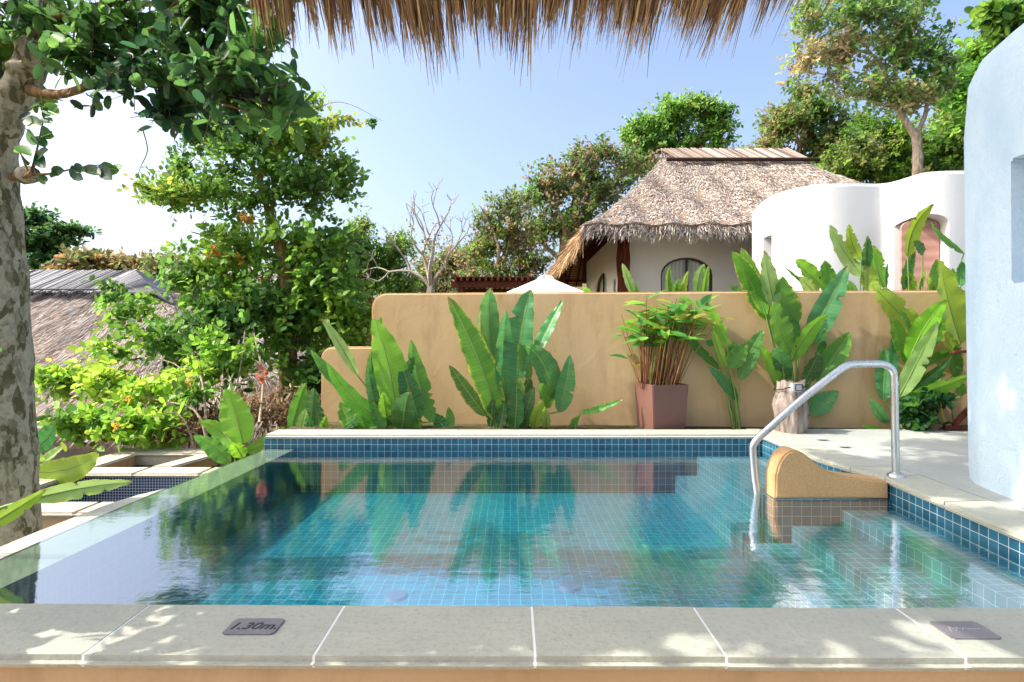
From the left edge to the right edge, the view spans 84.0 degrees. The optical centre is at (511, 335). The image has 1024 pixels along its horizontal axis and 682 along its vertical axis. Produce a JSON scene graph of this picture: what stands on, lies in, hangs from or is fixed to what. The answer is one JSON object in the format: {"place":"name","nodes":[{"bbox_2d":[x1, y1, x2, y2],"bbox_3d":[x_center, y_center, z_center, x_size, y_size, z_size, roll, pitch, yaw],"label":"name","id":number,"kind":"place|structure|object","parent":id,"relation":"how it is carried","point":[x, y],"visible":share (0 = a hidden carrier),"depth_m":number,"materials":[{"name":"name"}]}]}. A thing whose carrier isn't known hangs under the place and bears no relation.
{"place":"outdoors","nodes":[
{"label":"outdoors","id":0,"kind":"place"},
{"bbox_2d":[243,283,586,458],"bbox_3d":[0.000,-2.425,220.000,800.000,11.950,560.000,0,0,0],"label":"ground","id":1,"kind":"structure","parent":0,"point":[583,285],"depth_m":41.08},
{"bbox_2d":[23,200,101,269],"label":"umbrella tree","id":2,"kind":"object","parent":1,"relation":"on","point":[45,234],"visible":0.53,"depth_m":29.45,"materials":[{"name":"green plant"}]},
{"bbox_2d":[0,479,131,526],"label":"paddle plant","id":3,"kind":"object","parent":1,"relation":"on","point":[64,492],"visible":1,"depth_m":2.96,"materials":[{"name":"green plant"}]},
{"bbox_2d":[38,423,98,484],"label":"paddle plant","id":4,"kind":"object","parent":1,"relation":"on","point":[73,469],"visible":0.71,"depth_m":5.69,"materials":[{"name":"green plant"}]},
{"bbox_2d":[31,243,153,270],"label":"rusty tree","id":5,"kind":"object","parent":1,"relation":"on","point":[76,258],"visible":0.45,"depth_m":24.42,"materials":[{"name":"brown plant"}]},
{"bbox_2d":[39,467,221,528],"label":"plunge pool","id":6,"kind":"structure","parent":1,"relation":"on","point":[145,479],"depth_m":6.00,"materials":[{"name":"stone"}]},
{"bbox_2d":[34,270,278,453],"bbox_3d":[-5.477,0.618,8.867,3.501,3.483,4.664,0,0,-18],"label":"leafy shrub","id":7,"kind":"object","parent":1,"relation":"on","point":[125,390],"visible":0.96,"depth_m":8.26,"materials":[{"name":"green plant"}]},
{"bbox_2d":[0,0,319,546],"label":"leaved tree","id":8,"kind":"object","parent":1,"relation":"on","point":[212,67],"visible":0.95,"depth_m":3.42,"materials":[{"name":"green plant"}]},
{"bbox_2d":[94,449,230,467],"bbox_3d":[-4.250,2.175,6.810,1.400,1.450,1.060,0,0,0],"label":"planter box","id":9,"kind":"object","parent":1,"relation":"on","point":[149,458],"visible":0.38,"depth_m":7.00,"materials":[{"name":"stone"}]},
{"bbox_2d":[99,436,192,456],"bbox_3d":[-4.853,1.606,7.440,1.354,0.592,0.118,0,0,0],"label":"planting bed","id":10,"kind":"object","parent":9,"relation":"on","point":[173,444],"visible":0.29,"depth_m":7.45,"materials":[{"name":"brown soil"}]},
{"bbox_2d":[193,389,284,463],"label":"paddle plant","id":11,"kind":"object","parent":9,"relation":"in","point":[231,432],"visible":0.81,"depth_m":6.31,"materials":[{"name":"green plant"}]},
{"bbox_2d":[30,269,321,463],"bbox_3d":[-12.377,1.351,16.020,17.578,6.498,11.430,0,0,0],"label":"thatched hut","id":12,"kind":"object","parent":1,"relation":"on","point":[63,316],"visible":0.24,"depth_m":14.09,"materials":[{"name":"plant"}]},
{"bbox_2d":[120,244,325,339],"bbox_3d":[-10.108,0.047,20.020,7.050,6.496,3.266,0,0,0],"label":"hazy shrub tree","id":13,"kind":"object","parent":1,"relation":"on","point":[151,263],"visible":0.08,"depth_m":19.58,"materials":[{"name":"green plant"}]},
{"bbox_2d":[147,380,320,448],"bbox_3d":[-3.772,1.111,7.912,2.980,1.012,1.385,0,0,0],"label":"dry brush","id":14,"kind":"object","parent":1,"relation":"on","point":[195,427],"visible":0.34,"depth_m":7.75,"materials":[{"name":"brown plant"}]},
{"bbox_2d":[116,76,381,428],"bbox_3d":[-4.514,-0.640,10.218,4.584,8.584,2.416,0,0,0],"label":"crape tree","id":15,"kind":"object","parent":1,"relation":"on","point":[306,291],"visible":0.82,"depth_m":9.89,"materials":[{"name":"green plant"}]},
{"bbox_2d":[255,364,268,383],"bbox_3d":[-2.937,0.448,6.665,0.151,0.242,0.236,0,0,0],"label":"pink ginger","id":16,"kind":"object","parent":1,"relation":"on","point":[261,378],"visible":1,"depth_m":6.68,"materials":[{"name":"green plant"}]},
{"bbox_2d":[316,206,426,346],"bbox_3d":[-3.574,0.101,14.100,3.095,6.491,1.692,0,0,0],"label":"bushy tree","id":17,"kind":"object","parent":1,"relation":"on","point":[389,255],"visible":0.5,"depth_m":13.79,"materials":[{"name":"green plant"}]},
{"bbox_2d":[362,177,481,292],"bbox_3d":[-2.146,-0.941,13.073,2.944,5.166,1.542,0,0,0],"label":"bare tree","id":18,"kind":"object","parent":1,"relation":"on","point":[429,281],"visible":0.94,"depth_m":12.94,"materials":[{"name":"grey plant"}]},
{"bbox_2d":[402,237,513,292],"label":"distant olive tree","id":19,"kind":"object","parent":1,"relation":"on","point":[437,285],"visible":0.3,"depth_m":25.65,"materials":[{"name":"green plant"}]},
{"bbox_2d":[451,276,534,292],"bbox_3d":[-0.385,-0.237,12.375,1.670,1.875,2.350,0,0,0],"label":"pergola","id":20,"kind":"object","parent":1,"relation":"on","point":[461,284],"visible":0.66,"depth_m":11.35,"materials":[{"name":"red wood"}]},
{"bbox_2d":[443,183,559,292],"bbox_3d":[-0.326,-2.676,22.017,4.771,6.435,2.432,0,0,0],"label":"open tree","id":21,"kind":"object","parent":1,"relation":"on","point":[495,231],"visible":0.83,"depth_m":21.70,"materials":[{"name":"green plant"}]},
{"bbox_2d":[0,429,1023,681],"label":"swimming pool","id":22,"kind":"structure","parent":1,"relation":"on","point":[494,555],"depth_m":3.51,"materials":[{"name":"teal tile"}]},
{"bbox_2d":[222,618,284,634],"bbox_3d":[-0.885,0.997,1.954,0.174,0.005,0.104,0,0,0],"label":"depth plate","id":23,"kind":"object","parent":22,"relation":"on","point":[254,626],"visible":1,"depth_m":1.95,"materials":[{"name":"grey metal"}]},
{"bbox_2d":[765,446,887,497],"bbox_3d":[2.233,0.967,4.055,0.793,0.338,0.170,0,0,0],"label":"pool divider","id":24,"kind":"object","parent":22,"relation":"on","point":[792,472],"visible":1,"depth_m":3.97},
{"bbox_2d":[749,360,905,542],"bbox_3d":[2.253,0.876,4.068,1.076,1.406,0.116,0,0,2],"label":"handrail","id":25,"kind":"object","parent":22,"relation":"attached to","point":[784,414],"visible":1,"depth_m":4.07,"materials":[{"name":"silver metal"}]},
{"bbox_2d":[929,621,1000,639],"bbox_3d":[1.533,0.997,1.929,0.166,0.005,0.114,0,0,0],"label":"depth plate","id":26,"kind":"object","parent":22,"relation":"on","point":[963,630],"visible":1,"depth_m":1.92,"materials":[{"name":"grey metal"}]},
{"bbox_2d":[508,272,582,291],"bbox_3d":[0.529,-0.178,9.000,2.595,1.657,2.700,0,0,0],"label":"parasol","id":27,"kind":"object","parent":1,"relation":"on","point":[545,282],"visible":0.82,"depth_m":8.59,"materials":[{"name":"white fabric"}]},
{"bbox_2d":[512,131,660,261],"bbox_3d":[3.396,-4.502,25.988,7.389,9.465,3.447,0,0,0],"label":"mixed green tree","id":28,"kind":"object","parent":1,"relation":"on","point":[593,187],"visible":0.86,"depth_m":25.60,"materials":[{"name":"green plant"}]},
{"bbox_2d":[583,287,590,291],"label":"leafy sprig","id":29,"kind":"object","parent":1,"relation":"on","point":[585,289],"visible":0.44,"depth_m":7.47,"materials":[{"name":"green plant"}]},
{"bbox_2d":[287,422,887,429],"bbox_3d":[1.950,1.665,6.575,8.900,1.270,0.950,0,0,0],"label":"planting bed","id":30,"kind":"object","parent":1,"relation":"on","point":[334,425],"depth_m":6.40,"materials":[{"name":"brown soil"}]},
{"bbox_2d":[287,383,328,427],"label":"paddle plant","id":31,"kind":"object","parent":30,"relation":"on","point":[312,414],"visible":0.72,"depth_m":6.50,"materials":[{"name":"green plant"}]},
{"bbox_2d":[311,317,454,428],"bbox_3d":[-1.467,0.455,6.319,1.639,1.328,0.387,0,0,2],"label":"paddle plant","id":32,"kind":"object","parent":30,"relation":"on","point":[398,383],"visible":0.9,"depth_m":6.36,"materials":[{"name":"green plant"}]},
{"bbox_2d":[447,288,575,428],"bbox_3d":[0.001,0.276,6.299,1.402,1.620,0.389,0,0,0],"label":"paddle plant","id":33,"kind":"object","parent":30,"relation":"on","point":[501,356],"visible":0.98,"depth_m":6.32,"materials":[{"name":"green plant"}]},
{"bbox_2d":[570,399,621,427],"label":"leafy sprig","id":34,"kind":"object","parent":30,"relation":"on","point":[592,410],"visible":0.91,"depth_m":6.27,"materials":[{"name":"green plant"}]},
{"bbox_2d":[609,290,734,428],"bbox_3d":[1.724,0.303,6.378,1.293,1.634,0.949,0,0,0],"label":"potted plant","id":35,"kind":"object","parent":30,"relation":"on","point":[663,405],"visible":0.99,"depth_m":6.25,"materials":[{"name":"green plant"}]},
{"bbox_2d":[674,304,763,428],"bbox_3d":[2.294,0.334,6.269,0.997,1.416,0.328,0,0,0],"label":"paddle plant","id":36,"kind":"object","parent":30,"relation":"on","point":[742,358],"visible":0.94,"depth_m":6.31,"materials":[{"name":"green plant"}]},
{"bbox_2d":[732,248,851,415],"bbox_3d":[3.066,0.018,6.228,1.344,1.979,0.384,0,0,0],"label":"paddle plant","id":37,"kind":"object","parent":30,"relation":"on","point":[769,295],"visible":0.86,"depth_m":6.29,"materials":[{"name":"green plant"}]},
{"bbox_2d":[861,260,966,428],"bbox_3d":[4.347,0.131,6.081,1.184,1.847,0.408,0,0,5],"label":"paddle plant","id":38,"kind":"object","parent":30,"relation":"on","point":[931,326],"visible":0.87,"depth_m":6.13,"materials":[{"name":"green plant"}]},
{"bbox_2d":[899,387,957,430],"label":"shrub","id":39,"kind":"object","parent":30,"relation":"on","point":[914,415],"visible":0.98,"depth_m":6.01,"materials":[{"name":"green plant"}]},
{"bbox_2d":[250,0,931,90],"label":"thatched canopy","id":40,"kind":"object","parent":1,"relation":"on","point":[520,14],"visible":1,"depth_m":2.38,"materials":[{"name":"beige plant"}]},
{"bbox_2d":[622,264,638,291],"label":"paddle plant","id":41,"kind":"object","parent":1,"relation":"on","point":[629,281],"visible":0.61,"depth_m":7.60,"materials":[{"name":"green plant"}]},
{"bbox_2d":[321,290,967,428],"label":"garden wall","id":42,"kind":"structure","parent":1,"relation":"on","point":[585,329],"depth_m":6.55,"materials":[{"name":"paint"}]},
{"bbox_2d":[608,86,743,194],"bbox_3d":[8.266,-7.199,28.911,6.904,10.577,3.269,0,0,0],"label":"round green tree","id":43,"kind":"object","parent":1,"relation":"on","point":[656,130],"visible":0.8,"depth_m":28.54,"materials":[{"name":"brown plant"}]},
{"bbox_2d":[665,266,688,291],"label":"paddle plant","id":44,"kind":"object","parent":1,"relation":"on","point":[678,286],"visible":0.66,"depth_m":7.50,"materials":[{"name":"green plant"}]},
{"bbox_2d":[545,147,860,291],"bbox_3d":[6.066,-2.543,18.972,10.134,7.486,12.767,0,0,0],"label":"thatched bungalow","id":45,"kind":"object","parent":1,"relation":"on","point":[681,214],"visible":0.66,"depth_m":14.94,"materials":[{"name":"brown plant"}]},
{"bbox_2d":[597,273,606,291],"bbox_3d":[2.864,-0.777,17.600,0.122,2.355,2.330,0,0,0],"label":"window","id":46,"kind":"structure","parent":45,"relation":"in","point":[603,287],"depth_m":17.96,"materials":[{"name":"brown"}]},
{"bbox_2d":[661,258,711,291],"bbox_3d":[4.300,-0.767,14.114,1.290,2.335,0.122,0,0,0],"label":"window","id":47,"kind":"structure","parent":45,"relation":"in","point":[679,267],"depth_m":14.15,"materials":[{"name":"brown"}]},
{"bbox_2d":[692,264,740,291],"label":"paddle plant","id":48,"kind":"object","parent":1,"relation":"on","point":[697,281],"visible":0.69,"depth_m":7.62,"materials":[{"name":"green plant"}]},
{"bbox_2d":[738,75,880,168],"bbox_3d":[12.443,-5.812,24.053,5.977,10.600,3.022,0,0,0],"label":"olive tree","id":49,"kind":"object","parent":1,"relation":"on","point":[788,122],"visible":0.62,"depth_m":23.58,"materials":[{"name":"green plant"}]},
{"bbox_2d":[785,224,889,290],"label":"paddle plant","id":50,"kind":"object","parent":1,"relation":"on","point":[869,270],"visible":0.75,"depth_m":7.53,"materials":[{"name":"green plant"}]},
{"bbox_2d":[752,171,965,290],"bbox_3d":[6.528,-0.515,9.949,4.144,3.830,3.302,0,0,0],"label":"curved villa","id":51,"kind":"object","parent":1,"relation":"on","point":[790,227],"visible":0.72,"depth_m":9.00,"materials":[{"name":"white paint"}]},
{"bbox_2d":[775,0,973,175],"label":"brown tinged tree","id":52,"kind":"object","parent":1,"relation":"on","point":[902,47],"visible":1,"depth_m":13.35,"materials":[{"name":"green plant"}]},
{"bbox_2d":[810,100,963,183],"bbox_3d":[14.293,-7.185,21.006,7.236,4.587,3.088,0,0,0],"label":"hillside thicket","id":53,"kind":"object","parent":1,"relation":"on","point":[888,159],"visible":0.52,"depth_m":20.52,"materials":[{"name":"green plant"}]},
{"bbox_2d":[792,429,1023,512],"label":"deck","id":54,"kind":"structure","parent":1,"relation":"on","point":[940,455],"depth_m":4.98,"materials":[{"name":"stone"}]},
{"bbox_2d":[772,379,808,433],"bbox_3d":[2.918,0.728,5.945,0.377,0.550,0.310,0,0,0],"label":"tree stump","id":55,"kind":"object","parent":54,"relation":"on","point":[796,421],"visible":0.69,"depth_m":5.84,"materials":[{"name":"brown wood"}]},
{"bbox_2d":[774,383,806,391],"bbox_3d":[2.921,0.526,5.931,0.343,0.088,0.354,0,0,0],"label":"solar lamp","id":56,"kind":"object","parent":55,"relation":"attached to","point":[795,387],"visible":0.88,"depth_m":5.76,"materials":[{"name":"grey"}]},
{"bbox_2d":[943,350,967,430],"bbox_3d":[5.190,0.435,5.790,1.220,1.130,0.550,0,0,0],"label":"deck chair","id":57,"kind":"object","parent":54,"relation":"on","point":[958,420],"visible":0.12,"depth_m":6.01,"materials":[{"name":"red wood"}]},
{"bbox_2d":[901,204,965,289],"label":"paddle plant","id":58,"kind":"object","parent":1,"relation":"on","point":[913,235],"visible":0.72,"depth_m":7.46,"materials":[{"name":"green plant"}]},
{"bbox_2d":[925,34,997,150],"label":"hillside tree","id":59,"kind":"object","parent":1,"relation":"on","point":[952,129],"visible":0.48,"depth_m":16.84,"materials":[{"name":"green plant"}]},
{"bbox_2d":[953,0,1023,53],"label":"overhanging tree","id":60,"kind":"object","parent":1,"relation":"on","point":[992,20],"visible":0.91,"depth_m":7.42,"materials":[{"name":"green plant"}]},
{"bbox_2d":[964,23,1023,503],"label":"villa wing","id":61,"kind":"structure","parent":1,"relation":"on","point":[994,187],"depth_m":3.61,"materials":[{"name":"white paint"}]},
{"bbox_2d":[0,0,987,334],"label":"sky","id":62,"kind":"structure","parent":0,"point":[473,132],"materials":[{"name":"blue"}]},
{"bbox_2d":[837,444,849,446],"bbox_3d":[2.975,0.983,5.114,0.092,0.026,0.096,0,0,-37],"label":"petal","id":63,"kind":"object","parent":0,"point":[843,445],"visible":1,"depth_m":5.11,"materials":[{"name":"white"}]}
]}

